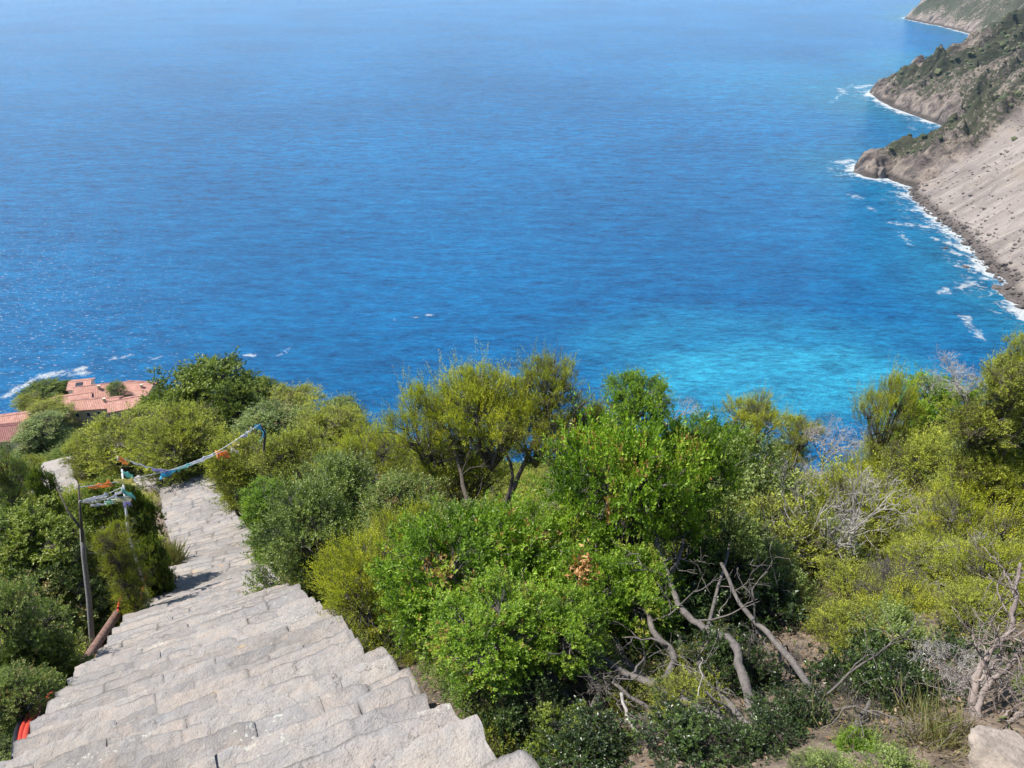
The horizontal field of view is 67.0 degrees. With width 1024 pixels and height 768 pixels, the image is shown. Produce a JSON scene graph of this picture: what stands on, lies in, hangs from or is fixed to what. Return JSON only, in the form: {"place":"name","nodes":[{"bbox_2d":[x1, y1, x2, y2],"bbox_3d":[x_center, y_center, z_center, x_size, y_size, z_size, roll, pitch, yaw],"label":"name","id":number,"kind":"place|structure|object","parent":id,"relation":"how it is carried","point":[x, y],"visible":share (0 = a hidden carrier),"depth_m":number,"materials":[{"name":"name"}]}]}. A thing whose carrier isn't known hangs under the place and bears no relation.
{"place":"outdoors","nodes":[
{"label":"outdoors","id":0,"kind":"place"},
{"bbox_2d":[0,0,1023,478],"bbox_3d":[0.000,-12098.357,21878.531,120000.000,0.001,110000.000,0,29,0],"label":"sea","id":1,"kind":"structure","parent":0,"point":[368,202],"depth_m":701.15,"materials":[{"name":"liquid"}]},
{"bbox_2d":[29,472,1023,767],"bbox_3d":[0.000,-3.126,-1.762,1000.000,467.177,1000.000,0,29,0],"label":"hillside","id":2,"kind":"structure","parent":0,"point":[817,738],"depth_m":4.70,"materials":[{"name":"soil"}]},
{"bbox_2d":[0,422,24,456],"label":"house","id":3,"kind":"structure","parent":2,"relation":"on","point":[5,431],"depth_m":178.89,"materials":[{"name":"tile"}]},
{"bbox_2d":[0,442,38,527],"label":"lentisk shrub","id":4,"kind":"object","parent":2,"relation":"on","point":[9,485],"visible":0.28,"depth_m":26.98,"materials":[{"name":"green plant"}]},
{"bbox_2d":[0,658,71,752],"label":"lentisk shrub","id":5,"kind":"object","parent":2,"relation":"on","point":[13,710],"visible":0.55,"depth_m":8.78,"materials":[{"name":"green plant"}]},
{"bbox_2d":[0,408,74,459],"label":"lentisk shrub","id":6,"kind":"object","parent":2,"relation":"on","point":[38,435],"visible":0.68,"depth_m":74.64,"materials":[{"name":"green plant"}]},
{"bbox_2d":[14,377,64,399],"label":"evergreen shrub","id":7,"kind":"object","parent":2,"relation":"on","point":[41,387],"visible":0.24,"depth_m":211.10,"materials":[{"name":"green plant"}]},
{"bbox_2d":[0,625,83,698],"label":"evergreen shrub","id":8,"kind":"object","parent":2,"relation":"on","point":[42,657],"visible":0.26,"depth_m":11.09,"materials":[{"name":"green plant"}]},
{"bbox_2d":[0,568,93,703],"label":"lentisk shrub","id":9,"kind":"object","parent":2,"relation":"on","point":[25,624],"visible":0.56,"depth_m":10.88,"materials":[{"name":"green plant"}]},
{"bbox_2d":[23,464,79,565],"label":"evergreen shrub","id":10,"kind":"object","parent":2,"relation":"on","point":[36,484],"visible":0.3,"depth_m":23.85,"materials":[{"name":"green plant"}]},
{"bbox_2d":[20,393,87,434],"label":"scrub bush","id":11,"kind":"object","parent":2,"relation":"on","point":[51,404],"visible":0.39,"depth_m":190.72,"materials":[{"name":"green plant"}]},
{"bbox_2d":[0,532,123,652],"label":"lentisk shrub","id":12,"kind":"object","parent":2,"relation":"on","point":[56,572],"visible":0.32,"depth_m":17.69,"materials":[{"name":"green plant"}]},
{"bbox_2d":[0,490,129,626],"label":"evergreen shrub","id":13,"kind":"object","parent":2,"relation":"on","point":[24,524],"visible":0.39,"depth_m":17.76,"materials":[{"name":"green plant"}]},
{"bbox_2d":[56,485,96,653],"bbox_3d":[-9.012,4.009,16.446,0.496,3.925,1.292,-9,31,-15],"label":"timber post","id":14,"kind":"object","parent":2,"relation":"on","point":[91,633],"visible":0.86,"depth_m":16.23,"materials":[{"name":"grey wood"}]},
{"bbox_2d":[79,424,265,488],"bbox_3d":[-8.318,1.899,20.062,0.489,3.713,7.570,3,30,6],"label":"bunting","id":15,"kind":"object","parent":14,"relation":"hanging from","point":[124,481],"visible":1,"depth_m":20.02,"materials":[{"name":"multicoloured fabric"}]},
{"bbox_2d":[54,422,112,483],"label":"scrub bush","id":16,"kind":"object","parent":2,"relation":"on","point":[74,446],"visible":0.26,"depth_m":49.46,"materials":[{"name":"green plant"}]},
{"bbox_2d":[69,396,123,427],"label":"house","id":17,"kind":"structure","parent":2,"relation":"on","point":[87,408],"depth_m":195.98,"materials":[{"name":"tile"}]},
{"bbox_2d":[59,474,147,603],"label":"evergreen shrub","id":18,"kind":"object","parent":2,"relation":"on","point":[104,515],"visible":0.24,"depth_m":18.90,"materials":[{"name":"green plant"}]},
{"bbox_2d":[81,579,140,663],"bbox_3d":[-8.443,4.816,16.542,0.210,5.308,9.153,-11,31,-18],"label":"rusty pipe","id":19,"kind":"object","parent":2,"relation":"on","point":[100,638],"visible":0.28,"depth_m":14.91,"materials":[{"name":"metal"}]},
{"bbox_2d":[83,516,156,625],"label":"heath shrub","id":20,"kind":"object","parent":2,"relation":"on","point":[123,568],"visible":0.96,"depth_m":16.28,"materials":[{"name":"green plant"}]},
{"bbox_2d":[70,395,171,479],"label":"scrub bush","id":21,"kind":"object","parent":2,"relation":"on","point":[107,443],"visible":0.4,"depth_m":45.77,"materials":[{"name":"green plant"}]},
{"bbox_2d":[107,394,143,422],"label":"house","id":22,"kind":"structure","parent":2,"relation":"on","point":[118,405],"depth_m":195.65,"materials":[{"name":"beige paint"}]},
{"bbox_2d":[118,380,159,398],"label":"house","id":23,"kind":"structure","parent":2,"relation":"on","point":[134,387],"depth_m":207.92,"materials":[{"name":"tile"}]},
{"bbox_2d":[118,471,175,575],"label":"evergreen shrub","id":24,"kind":"object","parent":2,"relation":"on","point":[140,503],"visible":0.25,"depth_m":20.20,"materials":[{"name":"green plant"}]},
{"bbox_2d":[129,530,179,597],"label":"evergreen shrub","id":25,"kind":"object","parent":2,"relation":"on","point":[156,558],"visible":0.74,"depth_m":19.06,"materials":[{"name":"green plant"}]},
{"bbox_2d":[109,393,238,498],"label":"scrub bush","id":26,"kind":"object","parent":2,"relation":"on","point":[186,442],"visible":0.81,"depth_m":37.41,"materials":[{"name":"green plant"}]},
{"bbox_2d":[162,534,190,566],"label":"grass tuft","id":27,"kind":"object","parent":2,"relation":"on","point":[177,557],"visible":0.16,"depth_m":23.73,"materials":[{"name":"green plant"}]},
{"bbox_2d":[145,346,263,432],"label":"holm oak","id":28,"kind":"object","parent":2,"relation":"on","point":[202,377],"visible":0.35,"depth_m":61.23,"materials":[{"name":"green plant"}]},
{"bbox_2d":[197,425,270,528],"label":"scrub bush","id":29,"kind":"object","parent":2,"relation":"on","point":[229,476],"visible":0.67,"depth_m":26.78,"materials":[{"name":"green plant"}]},
{"bbox_2d":[206,377,265,443],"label":"holm oak","id":30,"kind":"object","parent":2,"relation":"on","point":[232,396],"visible":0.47,"depth_m":57.35,"materials":[{"name":"green plant"}]},
{"bbox_2d":[233,473,291,565],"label":"broadleaf shrub","id":31,"kind":"object","parent":2,"relation":"on","point":[253,503],"visible":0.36,"depth_m":19.94,"materials":[{"name":"green plant"}]},
{"bbox_2d":[251,374,282,409],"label":"holm oak","id":32,"kind":"object","parent":2,"relation":"on","point":[264,385],"visible":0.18,"depth_m":75.46,"materials":[{"name":"green plant"}]},
{"bbox_2d":[223,393,315,446],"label":"lentisk shrub","id":33,"kind":"object","parent":2,"relation":"on","point":[270,420],"visible":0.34,"depth_m":41.44,"materials":[{"name":"green plant"}]},
{"bbox_2d":[0,456,539,767],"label":"stone staircase","id":34,"kind":"structure","parent":2,"relation":"on","point":[205,664],"depth_m":6.67,"materials":[{"name":"stone"}]},
{"bbox_2d":[257,378,327,425],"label":"scrub bush","id":35,"kind":"object","parent":2,"relation":"on","point":[299,393],"visible":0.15,"depth_m":62.25,"materials":[{"name":"green plant"}]},
{"bbox_2d":[236,461,365,606],"bbox_3d":[-3.682,2.949,13.704,2.520,3.537,2.179,0,29,0],"label":"lentisk shrub","id":36,"kind":"object","parent":2,"relation":"on","point":[304,513],"visible":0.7,"depth_m":13.26,"materials":[{"name":"green plant"}]},
{"bbox_2d":[267,438,381,552],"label":"lentisk shrub","id":37,"kind":"object","parent":2,"relation":"on","point":[347,472],"visible":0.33,"depth_m":15.18,"materials":[{"name":"green plant"}]},
{"bbox_2d":[286,394,373,459],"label":"scrub bush","id":38,"kind":"object","parent":2,"relation":"on","point":[322,417],"visible":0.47,"depth_m":39.63,"materials":[{"name":"green plant"}]},
{"bbox_2d":[316,390,371,428],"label":"lentisk shrub","id":39,"kind":"object","parent":2,"relation":"on","point":[346,400],"visible":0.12,"depth_m":59.98,"materials":[{"name":"green plant"}]},
{"bbox_2d":[305,406,417,521],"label":"heath shrub","id":40,"kind":"object","parent":2,"relation":"on","point":[365,443],"visible":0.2,"depth_m":17.85,"materials":[{"name":"green plant"}]},
{"bbox_2d":[294,509,430,649],"bbox_3d":[-1.584,2.553,9.058,1.703,2.121,1.825,-18,34,-29],"label":"heath shrub","id":41,"kind":"object","parent":2,"relation":"on","point":[345,570],"visible":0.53,"depth_m":8.77,"materials":[{"name":"green plant"}]},
{"bbox_2d":[344,463,460,589],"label":"lentisk shrub","id":42,"kind":"object","parent":2,"relation":"on","point":[398,484],"visible":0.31,"depth_m":12.76,"materials":[{"name":"green plant"}]},
{"bbox_2d":[378,488,504,632],"bbox_3d":[-1.015,2.525,11.054,2.149,2.287,2.489,0,29,0],"label":"lentisk shrub","id":43,"kind":"object","parent":2,"relation":"on","point":[463,502],"visible":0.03,"depth_m":10.80,"materials":[{"name":"green plant"}]},
{"bbox_2d":[357,336,606,510],"bbox_3d":[-0.569,1.075,13.594,3.970,3.773,3.706,21,36,33],"label":"tree heath","id":44,"kind":"object","parent":2,"relation":"on","point":[483,396],"visible":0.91,"depth_m":13.39,"materials":[{"name":"green plant"}]},
{"bbox_2d":[463,670,586,757],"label":"evergreen shrub","id":45,"kind":"object","parent":2,"relation":"on","point":[514,707],"visible":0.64,"depth_m":5.22,"materials":[{"name":"green plant"}]},
{"bbox_2d":[465,632,612,705],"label":"dead shrub","id":46,"kind":"object","parent":2,"relation":"on","point":[579,682],"visible":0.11,"depth_m":5.77,"materials":[{"name":"grey plant"}]},
{"bbox_2d":[526,694,642,767],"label":"evergreen shrub","id":47,"kind":"object","parent":2,"relation":"on","point":[578,753],"visible":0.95,"depth_m":4.71,"materials":[{"name":"green plant"}]},
{"bbox_2d":[560,654,671,760],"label":"dead shrub","id":48,"kind":"object","parent":2,"relation":"on","point":[597,689],"visible":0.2,"depth_m":5.26,"materials":[{"name":"grey plant"}]},
{"bbox_2d":[516,364,778,729],"bbox_3d":[1.121,1.502,6.400,2.538,2.207,3.922,5,30,9],"label":"broadleaf tree","id":49,"kind":"object","parent":2,"relation":"on","point":[664,479],"visible":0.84,"depth_m":6.70,"materials":[{"name":"green plant"}]},
{"bbox_2d":[597,541,763,663],"bbox_3d":[1.345,2.102,6.894,1.735,1.101,1.710,0,29,0],"label":"evergreen shrub","id":50,"kind":"object","parent":2,"relation":"on","point":[695,604],"visible":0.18,"depth_m":6.65,"materials":[{"name":"green plant"}]},
{"bbox_2d":[621,678,754,767],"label":"evergreen shrub","id":51,"kind":"object","parent":2,"relation":"on","point":[693,741],"visible":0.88,"depth_m":4.60,"materials":[{"name":"green plant"}]},
{"bbox_2d":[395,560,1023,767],"bbox_3d":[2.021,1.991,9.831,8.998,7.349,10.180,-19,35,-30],"label":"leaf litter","id":52,"kind":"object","parent":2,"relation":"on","point":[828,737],"visible":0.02,"depth_m":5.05,"materials":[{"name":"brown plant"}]},
{"bbox_2d":[668,403,773,547],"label":"broadleaf shrub","id":53,"kind":"object","parent":2,"relation":"on","point":[734,430],"visible":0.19,"depth_m":10.03,"materials":[{"name":"green plant"}]},
{"bbox_2d":[627,615,825,681],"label":"dead shrub","id":54,"kind":"object","parent":2,"relation":"on","point":[795,656],"visible":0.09,"depth_m":5.99,"materials":[{"name":"grey plant"}]},
{"bbox_2d":[670,612,789,699],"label":"evergreen shrub","id":55,"kind":"object","parent":2,"relation":"on","point":[724,655],"visible":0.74,"depth_m":5.52,"materials":[{"name":"green plant"}]},
{"bbox_2d":[663,410,826,550],"bbox_3d":[2.835,1.597,9.881,2.563,2.668,2.170,0,29,0],"label":"lentisk shrub","id":56,"kind":"object","parent":2,"relation":"on","point":[761,474],"visible":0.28,"depth_m":9.43,"materials":[{"name":"green plant"}]},
{"bbox_2d":[669,528,822,641],"bbox_3d":[2.000,1.993,7.226,1.796,1.452,1.381,5,30,8],"label":"evergreen shrub","id":57,"kind":"object","parent":2,"relation":"on","point":[775,611],"visible":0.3,"depth_m":6.97,"materials":[{"name":"green plant"}]},
{"bbox_2d":[699,704,808,767],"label":"evergreen shrub","id":58,"kind":"object","parent":2,"relation":"on","point":[750,737],"visible":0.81,"depth_m":4.48,"materials":[{"name":"green plant"}]},
{"bbox_2d":[715,381,799,467],"bbox_3d":[4.145,1.423,13.919,1.625,3.257,1.859,0,29,0],"label":"tree heath","id":59,"kind":"object","parent":2,"relation":"on","point":[748,413],"visible":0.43,"depth_m":13.35,"materials":[{"name":"green plant"}]},
{"bbox_2d":[730,527,832,615],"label":"lentisk shrub","id":60,"kind":"object","parent":2,"relation":"on","point":[782,553],"visible":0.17,"depth_m":7.85,"materials":[{"name":"green plant"}]},
{"bbox_2d":[702,470,874,583],"bbox_3d":[2.876,1.833,8.895,1.801,1.547,1.832,-17,34,-28],"label":"scrub bush","id":61,"kind":"object","parent":2,"relation":"on","point":[785,530],"visible":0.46,"depth_m":8.60,"materials":[{"name":"green plant"}]},
{"bbox_2d":[744,676,836,740],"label":"evergreen shrub","id":62,"kind":"object","parent":2,"relation":"on","point":[791,701],"visible":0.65,"depth_m":4.72,"materials":[{"name":"green plant"}]},
{"bbox_2d":[763,406,827,478],"bbox_3d":[5.614,1.937,15.473,1.424,3.292,1.495,0,29,0],"label":"tree heath","id":63,"kind":"object","parent":2,"relation":"on","point":[797,437],"visible":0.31,"depth_m":15.05,"materials":[{"name":"green plant"}]},
{"bbox_2d":[567,583,1023,767],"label":"stones","id":64,"kind":"object","parent":2,"relation":"on","point":[933,762],"visible":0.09,"depth_m":4.61,"materials":[{"name":"grey stone"}]},
{"bbox_2d":[720,544,934,745],"bbox_3d":[2.033,1.794,5.250,0.882,1.415,2.162,0,29,0],"label":"dead tree","id":65,"kind":"object","parent":2,"relation":"on","point":[791,660],"visible":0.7,"depth_m":5.08,"materials":[{"name":"grey wood"}]},
{"bbox_2d":[786,498,884,581],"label":"lentisk shrub","id":66,"kind":"object","parent":2,"relation":"on","point":[852,549],"visible":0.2,"depth_m":9.05,"materials":[{"name":"grey plant"}]},
{"bbox_2d":[801,412,870,474],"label":"dead shrub","id":67,"kind":"object","parent":2,"relation":"on","point":[810,435],"visible":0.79,"depth_m":12.74,"materials":[{"name":"grey plant"}]},
{"bbox_2d":[795,587,876,639],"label":"scrub bush","id":68,"kind":"object","parent":2,"relation":"on","point":[805,628],"visible":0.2,"depth_m":6.64,"materials":[{"name":"green plant"}]},
{"bbox_2d":[760,455,916,591],"bbox_3d":[3.754,1.451,8.517,1.966,1.734,1.262,-16,33,-26],"label":"dead shrub","id":69,"kind":"object","parent":2,"relation":"on","point":[853,529],"visible":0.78,"depth_m":8.41,"materials":[{"name":"grey wood"}]},
{"bbox_2d":[810,548,889,605],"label":"scrub bush","id":70,"kind":"object","parent":2,"relation":"on","point":[843,576],"visible":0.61,"depth_m":7.57,"materials":[{"name":"green plant"}]},
{"bbox_2d":[772,666,934,756],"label":"grass tuft","id":71,"kind":"object","parent":2,"relation":"on","point":[835,735],"visible":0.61,"depth_m":4.45,"materials":[{"name":"green plant"}]},
{"bbox_2d":[818,671,889,729],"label":"dead shrub","id":72,"kind":"object","parent":2,"relation":"on","point":[860,704],"visible":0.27,"depth_m":4.80,"materials":[{"name":"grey plant"}]},
{"bbox_2d":[829,718,886,752],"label":"broadleaf shrub","id":73,"kind":"object","parent":2,"relation":"on","point":[856,745],"visible":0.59,"depth_m":4.32,"materials":[{"name":"green plant"}]},
{"bbox_2d":[783,611,938,698],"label":"evergreen shrub","id":74,"kind":"object","parent":2,"relation":"on","point":[826,665],"visible":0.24,"depth_m":5.36,"materials":[{"name":"green plant"}]},
{"bbox_2d":[798,587,927,658],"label":"scrub bush","id":75,"kind":"object","parent":2,"relation":"on","point":[840,636],"visible":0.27,"depth_m":6.28,"materials":[{"name":"green plant"}]},
{"bbox_2d":[838,541,933,610],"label":"dead shrub","id":76,"kind":"object","parent":2,"relation":"on","point":[887,569],"visible":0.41,"depth_m":7.26,"materials":[{"name":"grey plant"}]},
{"bbox_2d":[839,354,934,489],"bbox_3d":[5.550,1.106,11.745,1.321,3.347,1.464,0,29,0],"label":"tree heath","id":77,"kind":"object","parent":2,"relation":"on","point":[891,400],"visible":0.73,"depth_m":11.28,"materials":[{"name":"green plant"}]},
{"bbox_2d":[829,582,944,662],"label":"lentisk shrub","id":78,"kind":"object","parent":2,"relation":"on","point":[891,612],"visible":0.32,"depth_m":5.89,"materials":[{"name":"green plant"}]},
{"bbox_2d":[832,551,945,623],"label":"heath shrub","id":79,"kind":"object","parent":2,"relation":"on","point":[917,603],"visible":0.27,"depth_m":6.88,"materials":[{"name":"green plant"}]},
{"bbox_2d":[832,637,969,715],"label":"evergreen shrub","id":80,"kind":"object","parent":2,"relation":"on","point":[901,663],"visible":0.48,"depth_m":4.88,"materials":[{"name":"green plant"}]},
{"bbox_2d":[873,413,960,508],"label":"scrub bush","id":81,"kind":"object","parent":2,"relation":"on","point":[923,450],"visible":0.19,"depth_m":10.44,"materials":[{"name":"green plant"}]},
{"bbox_2d":[878,508,961,577],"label":"heath shrub","id":82,"kind":"object","parent":2,"relation":"on","point":[930,535],"visible":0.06,"depth_m":8.30,"materials":[{"name":"green plant"}]},
{"bbox_2d":[876,669,985,767],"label":"grass tuft","id":83,"kind":"object","parent":2,"relation":"on","point":[935,727],"visible":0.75,"depth_m":4.32,"materials":[{"name":"green plant"}]},
{"bbox_2d":[883,360,986,479],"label":"broadleaf shrub","id":84,"kind":"object","parent":2,"relation":"on","point":[935,412],"visible":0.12,"depth_m":12.36,"materials":[{"name":"green plant"}]},
{"bbox_2d":[856,508,1023,755],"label":"bare shrub","id":85,"kind":"object","parent":2,"relation":"on","point":[975,700],"visible":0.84,"depth_m":4.60,"materials":[{"name":"grey plant"}]},
{"bbox_2d":[918,345,987,424],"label":"dead shrub","id":86,"kind":"object","parent":2,"relation":"on","point":[959,387],"visible":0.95,"depth_m":8.78,"materials":[{"name":"grey plant"}]},
{"bbox_2d":[897,453,1023,549],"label":"heath shrub","id":87,"kind":"object","parent":2,"relation":"on","point":[969,513],"visible":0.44,"depth_m":8.28,"materials":[{"name":"green plant"}]},
{"bbox_2d":[897,612,1023,673],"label":"evergreen shrub","id":88,"kind":"object","parent":2,"relation":"on","point":[951,639],"visible":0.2,"depth_m":5.44,"materials":[{"name":"green plant"}]},
{"bbox_2d":[902,634,1023,704],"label":"dead shrub","id":89,"kind":"object","parent":2,"relation":"on","point":[958,666],"visible":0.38,"depth_m":4.96,"materials":[{"name":"grey wood"}]},
{"bbox_2d":[916,519,1023,622],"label":"heath shrub","id":90,"kind":"object","parent":2,"relation":"on","point":[1016,557],"visible":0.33,"depth_m":6.63,"materials":[{"name":"green plant"}]},
{"bbox_2d":[920,348,1023,526],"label":"scrub bush","id":91,"kind":"object","parent":2,"relation":"on","point":[993,421],"visible":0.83,"depth_m":8.45,"materials":[{"name":"green plant"}]},
{"bbox_2d":[923,406,1023,495],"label":"lentisk shrub","id":92,"kind":"object","parent":2,"relation":"on","point":[1015,448],"visible":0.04,"depth_m":9.06,"materials":[{"name":"green plant"}]},
{"bbox_2d":[932,444,1023,537],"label":"heath shrub","id":93,"kind":"object","parent":2,"relation":"on","point":[1019,491],"visible":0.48,"depth_m":8.50,"materials":[{"name":"green plant"}]},
{"bbox_2d":[968,725,1023,767],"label":"boulder","id":94,"kind":"object","parent":2,"relation":"on","point":[990,747],"visible":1,"depth_m":3.83,"materials":[{"name":"beige stone"}]},
{"bbox_2d":[980,328,1023,430],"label":"tree heath","id":95,"kind":"object","parent":2,"relation":"on","point":[1019,344],"visible":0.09,"depth_m":8.60,"materials":[{"name":"green plant"}]},
{"bbox_2d":[854,0,1023,303],"bbox_3d":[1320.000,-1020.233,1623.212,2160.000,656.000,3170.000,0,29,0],"label":"coastal cliffs","id":96,"kind":"structure","parent":0,"point":[942,99],"depth_m":759.66,"materials":[{"name":"grey stone"}]},
{"bbox_2d":[889,13,1023,153],"bbox_3d":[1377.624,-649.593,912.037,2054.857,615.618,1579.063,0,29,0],"label":"scrub","id":97,"kind":"object","parent":96,"relation":"on","point":[937,71],"visible":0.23,"depth_m":1032.92,"materials":[{"name":"green plant"}]},
{"bbox_2d":[905,181,1023,308],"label":"shore rocks","id":98,"kind":"object","parent":96,"relation":"on","point":[989,260],"visible":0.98,"depth_m":581.11,"materials":[{"name":"grey stone"}]},
{"bbox_2d":[918,117,1023,299],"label":"scree rocks","id":99,"kind":"object","parent":96,"relation":"on","point":[1015,243],"visible":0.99,"depth_m":621.27,"materials":[{"name":"grey stone"}]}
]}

